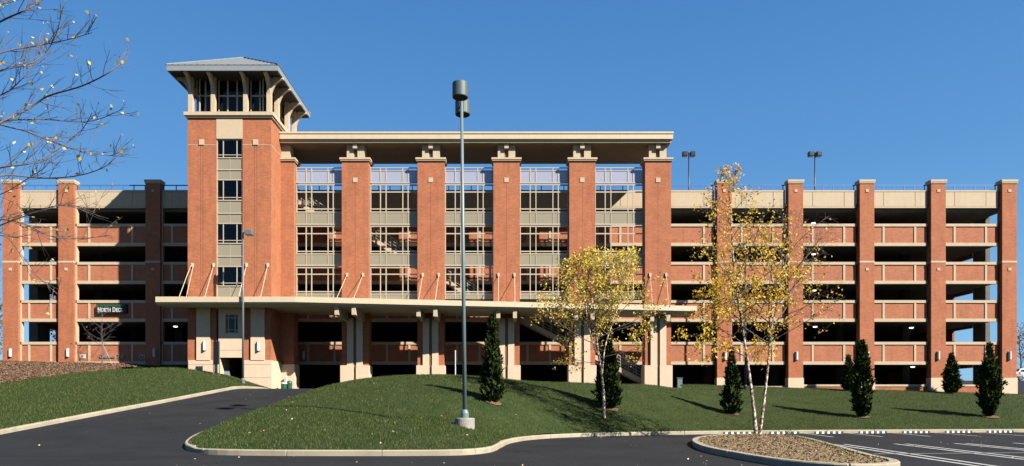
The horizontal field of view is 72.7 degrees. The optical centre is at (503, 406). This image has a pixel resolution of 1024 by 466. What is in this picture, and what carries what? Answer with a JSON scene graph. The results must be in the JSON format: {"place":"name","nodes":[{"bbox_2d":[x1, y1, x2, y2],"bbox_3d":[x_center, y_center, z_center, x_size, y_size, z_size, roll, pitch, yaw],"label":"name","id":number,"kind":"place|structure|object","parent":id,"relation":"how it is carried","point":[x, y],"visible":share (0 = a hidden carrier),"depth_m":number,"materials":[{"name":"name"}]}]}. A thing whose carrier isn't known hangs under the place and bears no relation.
{"place":"outdoors","nodes":[
{"label":"outdoors","id":0,"kind":"place"},
{"bbox_2d":[0,0,138,314],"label":"bare tree","id":1,"kind":"object","parent":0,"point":[56,33],"visible":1,"depth_m":9.10,"materials":[{"name":"brown plant"}]},
{"bbox_2d":[0,364,270,429],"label":"lawn","id":2,"kind":"structure","parent":0,"point":[112,379],"depth_m":41.75,"materials":[{"name":"plant"}]},
{"bbox_2d":[0,360,136,382],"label":"mulch bed","id":3,"kind":"object","parent":2,"relation":"on","point":[45,376],"visible":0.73,"depth_m":52.21,"materials":[{"name":"brown wood"}]},
{"bbox_2d":[80,304,120,364],"bbox_3d":[-33.297,-5.873,57.636,2.798,5.308,2.889,0,0,0],"label":"sapling tree","id":4,"kind":"object","parent":3,"relation":"on","point":[100,329],"visible":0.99,"depth_m":57.58,"materials":[{"name":"brown plant"}]},
{"bbox_2d":[213,341,219,374],"bbox_3d":[-21.422,-3.524,51.900,0.490,2.671,0.100,0,0,0],"label":"panel sign","id":5,"kind":"object","parent":2,"relation":"on","point":[216,352],"visible":0.88,"depth_m":51.85,"materials":[{"name":"black metal"}]},
{"bbox_2d":[241,229,253,383],"bbox_3d":[-18.880,-7.247,51.200,0.890,11.419,0.540,0,0,0],"label":"street lamp","id":6,"kind":"object","parent":2,"relation":"on","point":[248,232],"visible":0.88,"depth_m":51.14,"materials":[{"name":"grey metal"}]},
{"bbox_2d":[114,365,187,369],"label":"lawn","id":7,"kind":"structure","parent":0,"point":[151,366],"depth_m":58.58,"materials":[{"name":"plant"}]},
{"bbox_2d":[0,389,313,456],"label":"driveway","id":8,"kind":"structure","parent":0,"point":[146,431],"depth_m":29.36,"materials":[{"name":"grey asphalt"}]},
{"bbox_2d":[0,432,1023,465],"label":"parking lot","id":9,"kind":"structure","parent":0,"point":[663,450],"depth_m":22.09,"materials":[{"name":"grey asphalt"}]},
{"bbox_2d":[0,386,269,434],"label":"kerb","id":10,"kind":"structure","parent":9,"relation":"on","point":[49,422],"depth_m":34.82,"materials":[{"name":"concrete"}]},
{"bbox_2d":[185,429,1023,455],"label":"kerb","id":11,"kind":"structure","parent":9,"relation":"on","point":[373,452],"depth_m":23.23,"materials":[{"name":"concrete"}]},
{"bbox_2d":[723,432,753,433],"bbox_3d":[13.350,1.536,39.584,1.980,0.122,0.170,0,0,-8],"label":"wheel stop","id":12,"kind":"object","parent":9,"relation":"on","point":[738,432],"visible":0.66,"depth_m":39.51,"materials":[{"name":"white concrete"}]},
{"bbox_2d":[769,432,798,433],"bbox_3d":[16.110,1.536,39.998,1.980,0.122,0.170,0,0,-8],"label":"wheel stop","id":13,"kind":"object","parent":9,"relation":"on","point":[783,433],"visible":0.83,"depth_m":39.90,"materials":[{"name":"white concrete"}]},
{"bbox_2d":[699,434,886,463],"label":"planting island","id":14,"kind":"structure","parent":9,"relation":"on","point":[808,455],"depth_m":21.89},
{"bbox_2d":[672,162,846,433],"bbox_3d":[12.753,-5.209,34.417,7.638,13.382,7.927,0,0,25],"label":"birch tree","id":15,"kind":"object","parent":14,"relation":"on","point":[735,275],"visible":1,"depth_m":33.97,"materials":[{"name":"yellow plant"}]},
{"bbox_2d":[783,430,794,436],"bbox_3d":[13.231,1.282,32.391,0.457,0.419,0.557,0,0,-25],"label":"weed plant","id":16,"kind":"object","parent":14,"relation":"on","point":[787,434],"visible":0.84,"depth_m":32.34,"materials":[{"name":"green plant"}]},
{"bbox_2d":[698,433,887,463],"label":"straw chips","id":17,"kind":"object","parent":14,"relation":"on","point":[788,438],"visible":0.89,"depth_m":23.93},
{"bbox_2d":[793,436,894,460],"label":"grass","id":18,"kind":"structure","parent":14,"relation":"on","point":[837,446],"depth_m":24.08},
{"bbox_2d":[692,434,899,465],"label":"kerb","id":19,"kind":"structure","parent":9,"relation":"on","point":[750,457],"depth_m":19.40,"materials":[{"name":"concrete"}]},
{"bbox_2d":[814,431,843,433],"bbox_3d":[18.870,1.536,40.426,1.980,0.122,0.170,0,0,-8],"label":"wheel stop","id":20,"kind":"object","parent":9,"relation":"on","point":[828,432],"visible":1,"depth_m":40.37,"materials":[{"name":"white concrete"}]},
{"bbox_2d":[858,431,886,432],"bbox_3d":[21.630,1.536,40.828,1.980,0.122,0.170,0,0,-8],"label":"wheel stop","id":21,"kind":"object","parent":9,"relation":"on","point":[872,431],"visible":0.96,"depth_m":40.75,"materials":[{"name":"white concrete"}]},
{"bbox_2d":[804,432,1023,465],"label":"road markings","id":22,"kind":"object","parent":9,"relation":"on","point":[941,449],"visible":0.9,"depth_m":24.42,"materials":[{"name":"paint"}]},
{"bbox_2d":[902,431,929,432],"bbox_3d":[24.390,1.536,41.209,1.980,0.122,0.170,0,0,-8],"label":"wheel stop","id":23,"kind":"object","parent":9,"relation":"on","point":[915,431],"visible":0.81,"depth_m":41.13,"materials":[{"name":"white concrete"}]},
{"bbox_2d":[945,431,971,432],"bbox_3d":[27.150,1.536,41.581,1.980,0.122,0.170,0,0,-8],"label":"wheel stop","id":24,"kind":"object","parent":9,"relation":"on","point":[958,431],"visible":1,"depth_m":41.50,"materials":[{"name":"white concrete"}]},
{"bbox_2d":[987,430,1013,432],"bbox_3d":[29.910,1.536,41.954,1.980,0.122,0.170,0,0,-8],"label":"wheel stop","id":25,"kind":"object","parent":9,"relation":"on","point":[1006,431],"visible":1,"depth_m":41.90,"materials":[{"name":"white concrete"}]},
{"bbox_2d":[0,0,1023,380],"label":"sky","id":26,"kind":"structure","parent":0,"point":[889,92],"materials":[{"name":"blue"}]},
{"bbox_2d":[188,374,1023,449],"bbox_3d":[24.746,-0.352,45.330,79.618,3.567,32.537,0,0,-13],"label":"lawn","id":27,"kind":"structure","parent":0,"point":[715,404],"depth_m":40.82,"materials":[{"name":"plant"}]},
{"bbox_2d":[190,386,555,443],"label":"fallen leaves","id":28,"kind":"object","parent":27,"relation":"on","point":[384,421],"visible":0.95,"depth_m":29.83,"materials":[{"name":"yellow plant"}]},
{"bbox_2d":[452,80,474,428],"bbox_3d":[-1.590,-5.725,28.000,0.840,13.830,2.220,0,0,0],"label":"street lamp","id":29,"kind":"object","parent":27,"relation":"on","point":[460,97],"visible":0.96,"depth_m":27.93,"materials":[{"name":"grey metal"}]},
{"bbox_2d":[477,313,506,400],"bbox_3d":[-0.599,-2.487,36.016,1.628,4.742,1.646,0,0,0],"label":"conifer","id":30,"kind":"object","parent":27,"relation":"on","point":[491,377],"visible":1,"depth_m":35.74,"materials":[{"name":"green plant"}]},
{"bbox_2d":[483,398,500,404],"bbox_3d":[-0.600,-0.244,36.000,0.966,0.406,0.951,0,0,0],"label":"mulch ring","id":31,"kind":"object","parent":27,"relation":"on","point":[494,402],"visible":0.76,"depth_m":35.87,"materials":[{"name":"brown wood"}]},
{"bbox_2d":[530,245,669,417],"bbox_3d":[5.226,-4.274,39.739,7.473,9.995,5.486,0,0,-39],"label":"birch tree","id":32,"kind":"object","parent":27,"relation":"on","point":[590,266],"visible":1,"depth_m":39.69,"materials":[{"name":"yellow plant"}]},
{"bbox_2d":[590,324,622,407],"bbox_3d":[6.237,-2.382,42.281,2.063,5.228,2.104,0,0,0],"label":"conifer","id":33,"kind":"object","parent":27,"relation":"on","point":[612,382],"visible":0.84,"depth_m":41.88,"materials":[{"name":"green plant"}]},
{"bbox_2d":[598,405,617,410],"bbox_3d":[6.330,0.081,42.200,1.224,0.412,1.205,0,0,0],"label":"mulch ring","id":34,"kind":"object","parent":27,"relation":"on","point":[612,408],"visible":0.59,"depth_m":42.04,"materials":[{"name":"brown wood"}]},
{"bbox_2d":[738,243,746,388],"bbox_3d":[19.568,-7.270,57.000,0.728,12.067,0.540,0,0,0],"label":"street lamp","id":35,"kind":"object","parent":27,"relation":"on","point":[745,372],"visible":0.48,"depth_m":56.94,"materials":[{"name":"metal"}]},
{"bbox_2d":[840,354,853,390],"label":"conifer","id":36,"kind":"object","parent":27,"relation":"on","point":[846,383],"visible":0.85,"depth_m":58.02,"materials":[{"name":"green plant"}]},
{"bbox_2d":[941,351,964,392],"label":"conifer","id":37,"kind":"object","parent":27,"relation":"on","point":[951,381],"visible":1,"depth_m":58.04,"materials":[{"name":"green plant"}]},
{"bbox_2d":[979,414,999,417],"bbox_3d":[32.204,0.673,46.200,1.191,0.228,1.173,0,0,0],"label":"mulch ring","id":38,"kind":"object","parent":27,"relation":"on","point":[984,415],"visible":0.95,"depth_m":46.05,"materials":[{"name":"brown wood"}]},
{"bbox_2d":[973,341,1008,415],"bbox_3d":[32.192,-1.756,46.205,1.878,5.150,1.988,0,0,0],"label":"conifer","id":39,"kind":"object","parent":38,"relation":"on","point":[989,379],"visible":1,"depth_m":45.93,"materials":[{"name":"green plant"}]},
{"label":"mulch ring","id":40,"kind":"structure","parent":27,"relation":"on","visible":0},
{"bbox_2d":[718,346,744,413],"bbox_3d":[15.139,-1.702,46.267,1.752,4.704,1.580,0,0,-10],"label":"conifer","id":41,"kind":"object","parent":40,"relation":"on","point":[731,402],"visible":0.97,"depth_m":46.05,"materials":[{"name":"green plant"}]},
{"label":"mulch ring","id":42,"kind":"structure","parent":27,"relation":"on","visible":0},
{"bbox_2d":[848,339,877,416],"bbox_3d":[23.939,-1.850,46.484,1.826,5.399,1.756,0,0,0],"label":"conifer","id":43,"kind":"object","parent":42,"relation":"on","point":[863,377],"visible":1,"depth_m":46.25,"materials":[{"name":"green plant"}]},
{"bbox_2d":[961,381,1023,393],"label":"side road","id":44,"kind":"structure","parent":0,"point":[1020,387],"depth_m":72.09,"materials":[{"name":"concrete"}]},
{"bbox_2d":[1,57,1017,393],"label":"parking garage","id":45,"kind":"structure","parent":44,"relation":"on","point":[355,277],"depth_m":59.72,"materials":[{"name":"brick"}]},
{"bbox_2d":[8,348,11,356],"bbox_3d":[-42.302,-4.579,59.630,0.280,0.740,0.180,0,0,0],"label":"wall light","id":46,"kind":"object","parent":45,"relation":"attached to","point":[9,352],"visible":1,"depth_m":59.59,"materials":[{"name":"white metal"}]},
{"bbox_2d":[96,304,127,313],"bbox_3d":[-33.700,-8.363,59.889,2.602,0.775,0.262,0,0,0],"label":"deck sign","id":47,"kind":"object","parent":45,"relation":"attached to","point":[118,308],"visible":0.89,"depth_m":59.78,"materials":[{"name":"green"}]},
{"bbox_2d":[100,354,124,357],"bbox_3d":[-33.741,-4.301,59.980,2.129,0.318,0.060,0,0,0],"label":"clearance lettering","id":48,"kind":"object","parent":45,"relation":"attached to","point":[122,355],"visible":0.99,"depth_m":59.95,"materials":[{"name":"grey"}]},
{"bbox_2d":[202,341,205,350],"bbox_3d":[-22.897,-4.595,53.170,0.280,0.740,0.180,0,0,0],"label":"wall light","id":49,"kind":"object","parent":45,"relation":"attached to","point":[203,345],"visible":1,"depth_m":53.14,"materials":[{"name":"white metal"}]},
{"bbox_2d":[224,370,231,375],"bbox_3d":[-21.587,-2.400,54.300,0.540,0.800,0.480,0,0,0],"label":"trash bin","id":50,"kind":"object","parent":45,"relation":"on","point":[227,372],"visible":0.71,"depth_m":54.08,"materials":[{"name":"grey plastic"}]},
{"bbox_2d":[256,341,259,350],"bbox_3d":[-18.771,-4.569,53.170,0.280,0.740,0.180,0,0,0],"label":"wall light","id":51,"kind":"object","parent":45,"relation":"attached to","point":[257,345],"visible":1,"depth_m":53.18,"materials":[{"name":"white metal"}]},
{"bbox_2d":[281,382,286,388],"bbox_3d":[-17.173,-1.417,54.400,0.497,0.874,0.489,0,0,0],"label":"trash bin","id":52,"kind":"object","parent":45,"relation":"on","point":[283,385],"visible":0.76,"depth_m":54.21,"materials":[{"name":"green plastic"}]},
{"bbox_2d":[287,380,291,388],"bbox_3d":[-16.808,-1.494,54.600,0.445,1.029,0.438,0,0,0],"label":"trash bin","id":53,"kind":"object","parent":45,"relation":"on","point":[289,384],"visible":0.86,"depth_m":54.42,"materials":[{"name":"green plastic"}]},
{"bbox_2d":[676,378,682,387],"bbox_3d":[15.344,-1.690,60.890,0.500,1.580,0.460,0,0,0],"label":"utility box","id":54,"kind":"object","parent":45,"relation":"on","point":[678,382],"visible":0.55,"depth_m":60.70,"materials":[{"name":"grey metal"}]},
{"bbox_2d":[682,151,695,189],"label":"street lamp","id":55,"kind":"object","parent":45,"relation":"on","point":[686,153],"visible":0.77,"depth_m":69.90,"materials":[{"name":"metal"}]},
{"bbox_2d":[807,151,821,189],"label":"street lamp","id":56,"kind":"object","parent":45,"relation":"on","point":[814,154],"visible":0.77,"depth_m":69.94,"materials":[{"name":"metal"}]},
{"bbox_2d":[936,351,939,359],"bbox_3d":[37.237,-4.333,59.630,0.280,0.740,0.180,0,0,0],"label":"wall light","id":57,"kind":"object","parent":45,"relation":"attached to","point":[937,355],"visible":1,"depth_m":59.62,"materials":[{"name":"white metal"}]},
{"bbox_2d":[1008,351,1011,359],"bbox_3d":[43.355,-4.333,59.630,0.280,0.740,0.180,0,0,0],"label":"wall light","id":58,"kind":"object","parent":45,"relation":"attached to","point":[1009,355],"visible":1,"depth_m":59.58,"materials":[{"name":"white metal"}]},
{"bbox_2d":[1017,322,1023,380],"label":"broadleaf tree","id":59,"kind":"object","parent":44,"relation":"on","point":[1020,364],"visible":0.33,"depth_m":111.95,"materials":[{"name":"brown plant"}]},
{"bbox_2d":[1017,331,1023,361],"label":"broadleaf tree","id":60,"kind":"object","parent":44,"relation":"on","point":[1019,337],"visible":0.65,"depth_m":101.33,"materials":[{"name":"grey plant"}]},
{"bbox_2d":[1017,369,1023,380],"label":"parked car","id":61,"kind":"object","parent":44,"relation":"on","point":[1022,372],"visible":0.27,"depth_m":83.00,"materials":[{"name":"grey paint"}]},
{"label":"hillside","id":62,"kind":"structure","parent":0,"visible":0},
{"bbox_2d":[0,304,1,354],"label":"broadleaf tree","id":63,"kind":"object","parent":62,"relation":"on","point":[0,330],"visible":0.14,"depth_m":90.27,"materials":[{"name":"grey plant"}]},
{"bbox_2d":[50,296,55,341],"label":"broadleaf tree","id":64,"kind":"object","parent":62,"relation":"on","point":[51,330],"visible":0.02,"depth_m":81.08,"materials":[{"name":"grey plant"}]}
]}

